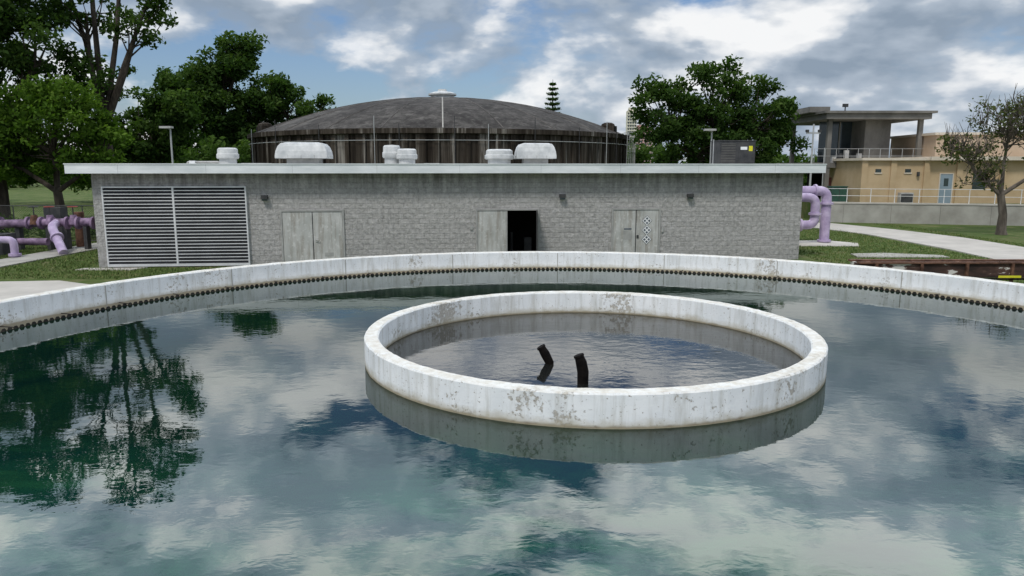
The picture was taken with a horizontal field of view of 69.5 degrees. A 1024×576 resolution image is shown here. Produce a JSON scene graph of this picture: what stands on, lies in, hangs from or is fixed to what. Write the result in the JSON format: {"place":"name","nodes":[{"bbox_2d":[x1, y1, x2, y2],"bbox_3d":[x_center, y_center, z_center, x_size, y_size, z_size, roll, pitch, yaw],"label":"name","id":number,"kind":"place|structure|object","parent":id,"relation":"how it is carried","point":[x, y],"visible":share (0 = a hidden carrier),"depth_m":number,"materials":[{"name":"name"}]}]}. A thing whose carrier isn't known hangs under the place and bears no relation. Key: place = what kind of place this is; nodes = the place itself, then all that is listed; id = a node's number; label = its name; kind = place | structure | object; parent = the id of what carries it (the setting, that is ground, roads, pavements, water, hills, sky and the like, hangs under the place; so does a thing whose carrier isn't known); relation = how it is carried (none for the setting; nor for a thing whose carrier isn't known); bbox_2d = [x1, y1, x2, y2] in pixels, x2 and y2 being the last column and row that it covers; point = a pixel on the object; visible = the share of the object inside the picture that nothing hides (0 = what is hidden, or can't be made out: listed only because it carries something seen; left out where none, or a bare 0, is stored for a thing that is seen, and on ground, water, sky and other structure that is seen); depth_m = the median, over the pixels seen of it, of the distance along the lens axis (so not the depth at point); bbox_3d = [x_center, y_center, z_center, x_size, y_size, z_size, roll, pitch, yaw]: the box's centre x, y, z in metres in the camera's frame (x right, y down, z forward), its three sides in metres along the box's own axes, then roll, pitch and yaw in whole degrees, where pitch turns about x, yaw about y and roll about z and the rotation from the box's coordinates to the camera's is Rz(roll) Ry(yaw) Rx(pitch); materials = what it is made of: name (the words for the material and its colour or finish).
{"place":"outdoors","nodes":[
{"label":"outdoors","id":0,"kind":"place"},
{"bbox_2d":[0,243,96,267],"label":"concrete path","id":1,"kind":"structure","parent":0,"point":[22,259],"depth_m":31.39,"materials":[{"name":"grey concrete"}]},
{"bbox_2d":[187,161,438,163],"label":"roof pipes","id":2,"kind":"object","parent":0,"point":[254,163],"visible":0.42,"depth_m":32.74,"materials":[{"name":"white metal"}]},
{"bbox_2d":[0,182,1023,283],"bbox_3d":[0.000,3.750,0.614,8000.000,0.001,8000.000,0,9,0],"label":"ground","id":3,"kind":"structure","parent":0,"point":[41,194],"depth_m":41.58,"materials":[{"name":"green plant"}]},
{"bbox_2d":[0,0,81,218],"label":"oak tree","id":4,"kind":"object","parent":3,"relation":"on","point":[19,58],"visible":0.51,"depth_m":44.82,"materials":[{"name":"green plant"}]},
{"bbox_2d":[0,280,89,299],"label":"concrete apron","id":5,"kind":"object","parent":3,"relation":"on","point":[9,289],"visible":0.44,"depth_m":23.53,"materials":[{"name":"grey concrete"}]},
{"bbox_2d":[0,206,95,256],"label":"purple pipes","id":6,"kind":"object","parent":3,"relation":"on","point":[56,223],"visible":0.85,"depth_m":33.89,"materials":[{"name":"purple metal"}]},
{"bbox_2d":[0,213,95,238],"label":"shrub row","id":7,"kind":"object","parent":3,"relation":"on","point":[44,235],"visible":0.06,"depth_m":39.36,"materials":[{"name":"green plant"}]},
{"bbox_2d":[0,205,96,240],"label":"chain link fence","id":8,"kind":"object","parent":3,"relation":"on","point":[14,218],"visible":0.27,"depth_m":37.37,"materials":[{"name":"metal"}]},
{"bbox_2d":[0,73,134,206],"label":"shade tree","id":9,"kind":"object","parent":3,"relation":"on","point":[93,132],"visible":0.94,"depth_m":43.32,"materials":[{"name":"green plant"}]},
{"bbox_2d":[36,0,178,155],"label":"oak tree","id":10,"kind":"object","parent":3,"relation":"on","point":[89,62],"visible":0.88,"depth_m":47.70,"materials":[{"name":"green plant"}]},
{"bbox_2d":[75,267,147,269],"bbox_3d":[-15.100,-0.676,27.857,2.400,0.130,0.600,0,9,0],"label":"gravel splash","id":11,"kind":"object","parent":3,"relation":"on","point":[132,268],"visible":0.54,"depth_m":27.82,"materials":[{"name":"gravel"}]},
{"bbox_2d":[97,86,205,162],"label":"oak tree","id":12,"kind":"object","parent":3,"relation":"on","point":[178,111],"visible":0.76,"depth_m":59.45,"materials":[{"name":"green plant"}]},
{"bbox_2d":[159,126,173,162],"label":"street lamp","id":13,"kind":"object","parent":3,"relation":"on","point":[167,127],"visible":0.47,"depth_m":44.10,"materials":[{"name":"grey metal"}]},
{"bbox_2d":[150,29,293,161],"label":"oak tree","id":14,"kind":"object","parent":3,"relation":"on","point":[210,82],"visible":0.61,"depth_m":89.94,"materials":[{"name":"green plant"}]},
{"bbox_2d":[240,71,314,138],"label":"oak tree","id":15,"kind":"object","parent":3,"relation":"on","point":[288,89],"visible":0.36,"depth_m":90.83,"materials":[{"name":"green plant"}]},
{"bbox_2d":[294,93,336,115],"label":"oak tree","id":16,"kind":"object","parent":3,"relation":"on","point":[307,107],"visible":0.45,"depth_m":89.08,"materials":[{"name":"green plant"}]},
{"bbox_2d":[7,137,816,188],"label":"distant tree line","id":17,"kind":"object","parent":3,"relation":"on","point":[642,154],"depth_m":144.16,"materials":[{"name":"green plant"}]},
{"bbox_2d":[7,135,817,193],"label":"distant hedge","id":18,"kind":"object","parent":3,"relation":"on","point":[210,155],"visible":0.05,"depth_m":74.73,"materials":[{"name":"green plant"}]},
{"bbox_2d":[247,89,635,163],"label":"domed concrete tank","id":19,"kind":"object","parent":3,"relation":"on","point":[441,126],"visible":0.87,"depth_m":50.94,"materials":[{"name":"concrete"}]},
{"bbox_2d":[91,173,803,267],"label":"walls","id":20,"kind":"structure","parent":3,"relation":"on","point":[756,215],"depth_m":29.31,"materials":[{"name":"grey brick"}]},
{"bbox_2d":[101,186,250,266],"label":"louver panels","id":21,"kind":"object","parent":20,"relation":"attached to","point":[147,226],"visible":1,"depth_m":28.20,"materials":[{"name":"metal"}]},
{"bbox_2d":[280,210,345,261],"bbox_3d":[-7.756,-1.960,28.768,2.430,2.170,0.134,-1,9,-5],"label":"double door","id":22,"kind":"structure","parent":20,"relation":"attached to","point":[311,234],"depth_m":28.77,"materials":[{"name":"metal"}]},
{"bbox_2d":[63,163,826,173],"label":"fascia","id":23,"kind":"structure","parent":20,"relation":"attached to","point":[71,168],"depth_m":28.29,"materials":[{"name":"metal"}]},
{"bbox_2d":[261,194,693,231],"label":"wall lamps","id":24,"kind":"object","parent":20,"relation":"attached to","point":[561,197],"depth_m":29.28,"materials":[{"name":"metal"}]},
{"bbox_2d":[476,209,539,251],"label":"double door","id":25,"kind":"structure","parent":20,"relation":"attached to","point":[491,230],"depth_m":29.38,"materials":[{"name":"metal"}]},
{"bbox_2d":[611,208,660,252],"bbox_3d":[5.021,-2.158,29.979,2.020,2.170,0.075,-1,9,-5],"label":"double door","id":26,"kind":"structure","parent":20,"relation":"attached to","point":[628,225],"depth_m":29.93,"materials":[{"name":"metal"}]},
{"bbox_2d":[641,216,651,243],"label":"hazard diamond signs","id":27,"kind":"object","parent":26,"relation":"attached to","point":[646,230],"visible":1,"depth_m":29.96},
{"bbox_3d":[-2.341,-5.382,33.298,29.110,0.260,9.900,-1,9,-5],"label":"roof","id":28,"kind":"object","parent":20,"relation":"on","visible":0},
{"bbox_2d":[216,148,238,162],"bbox_3d":[-12.632,-5.848,32.805,0.950,0.780,0.950,-1,9,-5],"label":"drum vent","id":29,"kind":"object","parent":28,"relation":"on","point":[227,155],"visible":0.94,"depth_m":32.47,"materials":[{"name":"white metal"}]},
{"bbox_2d":[275,142,332,163],"bbox_3d":[-9.296,-6.006,33.090,2.250,1.000,1.812,-1,9,-5],"label":"hood vent","id":30,"kind":"object","parent":28,"relation":"on","point":[304,152],"visible":0.91,"depth_m":32.29,"materials":[{"name":"white metal"}]},
{"bbox_2d":[382,145,399,163],"bbox_3d":[-5.482,-6.058,33.653,0.850,0.920,0.850,-1,9,-5],"label":"drum vent","id":31,"kind":"object","parent":28,"relation":"on","point":[389,153],"visible":0.77,"depth_m":33.32,"materials":[{"name":"white metal"}]},
{"bbox_2d":[396,149,416,163],"bbox_3d":[-4.748,-5.920,33.338,0.950,0.750,0.950,-1,9,-5],"label":"drum vent","id":32,"kind":"object","parent":28,"relation":"on","point":[406,156],"visible":0.97,"depth_m":33.00,"materials":[{"name":"white metal"}]},
{"bbox_2d":[485,149,513,163],"bbox_3d":[-0.585,-6.011,33.922,1.350,0.740,1.350,-1,9,-5],"label":"drum vent","id":33,"kind":"object","parent":28,"relation":"on","point":[499,156],"visible":0.94,"depth_m":33.43,"materials":[{"name":"white metal"}]},
{"bbox_2d":[514,143,556,163],"bbox_3d":[1.058,-6.163,34.047,1.800,1.000,1.452,-1,9,-5],"label":"hood vent","id":34,"kind":"object","parent":28,"relation":"on","point":[534,153],"visible":0.88,"depth_m":33.39,"materials":[{"name":"white metal"}]},
{"bbox_2d":[710,139,756,163],"bbox_3d":[10.379,-6.436,35.097,1.998,1.200,1.260,-1,9,-5],"label":"rooftop hvac unit","id":35,"kind":"object","parent":28,"relation":"on","point":[732,151],"visible":0.9,"depth_m":34.52,"materials":[{"name":"metal"}]},
{"bbox_2d":[0,251,1023,428],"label":"clarifier tank","id":36,"kind":"object","parent":3,"relation":"on","point":[597,360],"visible":0.6,"depth_m":11.63,"materials":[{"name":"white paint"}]},
{"bbox_2d":[0,270,1023,575],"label":"water","id":37,"kind":"structure","parent":36,"relation":"in","point":[268,430],"depth_m":6.88,"materials":[{"name":"liquid"}]},
{"bbox_2d":[508,210,537,250],"bbox_3d":[0.302,-2.719,30.836,2.400,3.000,2.290,-1,9,-5],"label":"dark interior","id":38,"kind":"object","parent":3,"relation":"on","point":[521,230],"visible":0.37,"depth_m":31.91,"materials":[{"name":"metal"}]},
{"bbox_2d":[545,82,561,112],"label":"norfolk pine tree","id":39,"kind":"object","parent":3,"relation":"on","point":[552,98],"visible":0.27,"depth_m":106.66,"materials":[{"name":"green plant"}]},
{"bbox_2d":[626,107,636,162],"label":"highrise tower","id":40,"kind":"structure","parent":3,"relation":"on","point":[630,125],"depth_m":880.06,"materials":[{"name":"white concrete"}]},
{"bbox_2d":[703,129,715,160],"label":"street lamp","id":41,"kind":"object","parent":3,"relation":"on","point":[711,130],"visible":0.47,"depth_m":45.03,"materials":[{"name":"grey metal"}]},
{"bbox_2d":[628,54,811,163],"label":"mahogany tree","id":42,"kind":"object","parent":3,"relation":"on","point":[769,132],"visible":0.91,"depth_m":55.49,"materials":[{"name":"green plant"}]},
{"bbox_2d":[805,124,824,199],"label":"floodlight pole","id":43,"kind":"object","parent":3,"relation":"on","point":[812,133],"visible":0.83,"depth_m":54.02,"materials":[{"name":"metal"}]},
{"bbox_2d":[799,240,858,246],"bbox_3d":[15.500,-2.197,37.133,3.800,0.135,2.800,0,9,0],"label":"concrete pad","id":44,"kind":"object","parent":3,"relation":"on","point":[816,243],"visible":0.44,"depth_m":36.88,"materials":[{"name":"concrete"}]},
{"bbox_2d":[800,184,833,242],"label":"purple pipes","id":45,"kind":"object","parent":44,"relation":"on","point":[810,194],"visible":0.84,"depth_m":36.92,"materials":[{"name":"purple metal"}]},
{"bbox_2d":[850,253,948,257],"bbox_3d":[16.671,-1.371,32.043,3.868,0.150,1.493,0,9,3],"label":"concrete apron","id":46,"kind":"object","parent":3,"relation":"on","point":[884,255],"visible":0.69,"depth_m":31.74,"materials":[{"name":"grey concrete"}]},
{"bbox_2d":[801,198,1023,218],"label":"raised terrace","id":47,"kind":"structure","parent":3,"relation":"on","point":[805,208],"depth_m":54.90,"materials":[{"name":"grey concrete"}]},
{"bbox_2d":[827,186,847,201],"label":"green utility cabinet","id":48,"kind":"object","parent":47,"relation":"on","point":[838,192],"visible":0.75,"depth_m":54.20,"materials":[{"name":"metal"}]},
{"bbox_2d":[807,120,891,197],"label":"rooms","id":49,"kind":"object","parent":47,"relation":"on","point":[865,136],"visible":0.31,"depth_m":59.12,"materials":[{"name":"grey concrete"}]},
{"bbox_2d":[776,107,937,187],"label":"frame","id":50,"kind":"object","parent":47,"relation":"on","point":[811,116],"visible":0.37,"depth_m":56.93,"materials":[{"name":"grey concrete"}]},
{"bbox_2d":[813,104,913,162],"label":"railing and equipment","id":51,"kind":"object","parent":50,"relation":"on","point":[845,154],"visible":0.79,"depth_m":57.40,"materials":[{"name":"metal"}]},
{"bbox_2d":[829,132,1023,202],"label":"beige stucco building","id":52,"kind":"structure","parent":47,"relation":"on","point":[906,174],"depth_m":52.29,"materials":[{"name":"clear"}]},
{"bbox_2d":[874,169,984,202],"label":"door and windows","id":53,"kind":"structure","parent":52,"relation":"in","point":[945,179],"depth_m":52.13,"materials":[{"name":"white glass"}]},
{"bbox_2d":[819,202,1023,225],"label":"wall","id":54,"kind":"structure","parent":3,"relation":"on","point":[921,213],"depth_m":49.82,"materials":[{"name":"concrete"}]},
{"bbox_2d":[827,188,1023,203],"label":"white railing","id":55,"kind":"object","parent":54,"relation":"on","point":[919,196],"visible":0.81,"depth_m":49.62,"materials":[{"name":"metal"}]},
{"bbox_2d":[848,259,1023,281],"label":"rusty steel trough","id":56,"kind":"object","parent":3,"relation":"on","point":[1010,270],"visible":0.68,"depth_m":22.80,"materials":[{"name":"metal"}]},
{"bbox_2d":[934,85,1023,234],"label":"sparse tree","id":57,"kind":"object","parent":3,"relation":"on","point":[1009,130],"visible":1,"depth_m":41.37,"materials":[{"name":"green plant"}]},
{"bbox_2d":[0,0,1023,163],"label":"sky","id":58,"kind":"structure","parent":0,"point":[865,55],"materials":[{"name":"blue"}]},
{"bbox_2d":[636,125,651,162],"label":"highrise tower","id":59,"kind":"structure","parent":0,"point":[643,141],"depth_m":888.46,"materials":[{"name":"grey concrete"}]},
{"bbox_2d":[814,223,1023,258],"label":"concrete path","id":60,"kind":"structure","parent":0,"point":[985,249],"depth_m":37.72,"materials":[{"name":"grey concrete"}]}
]}

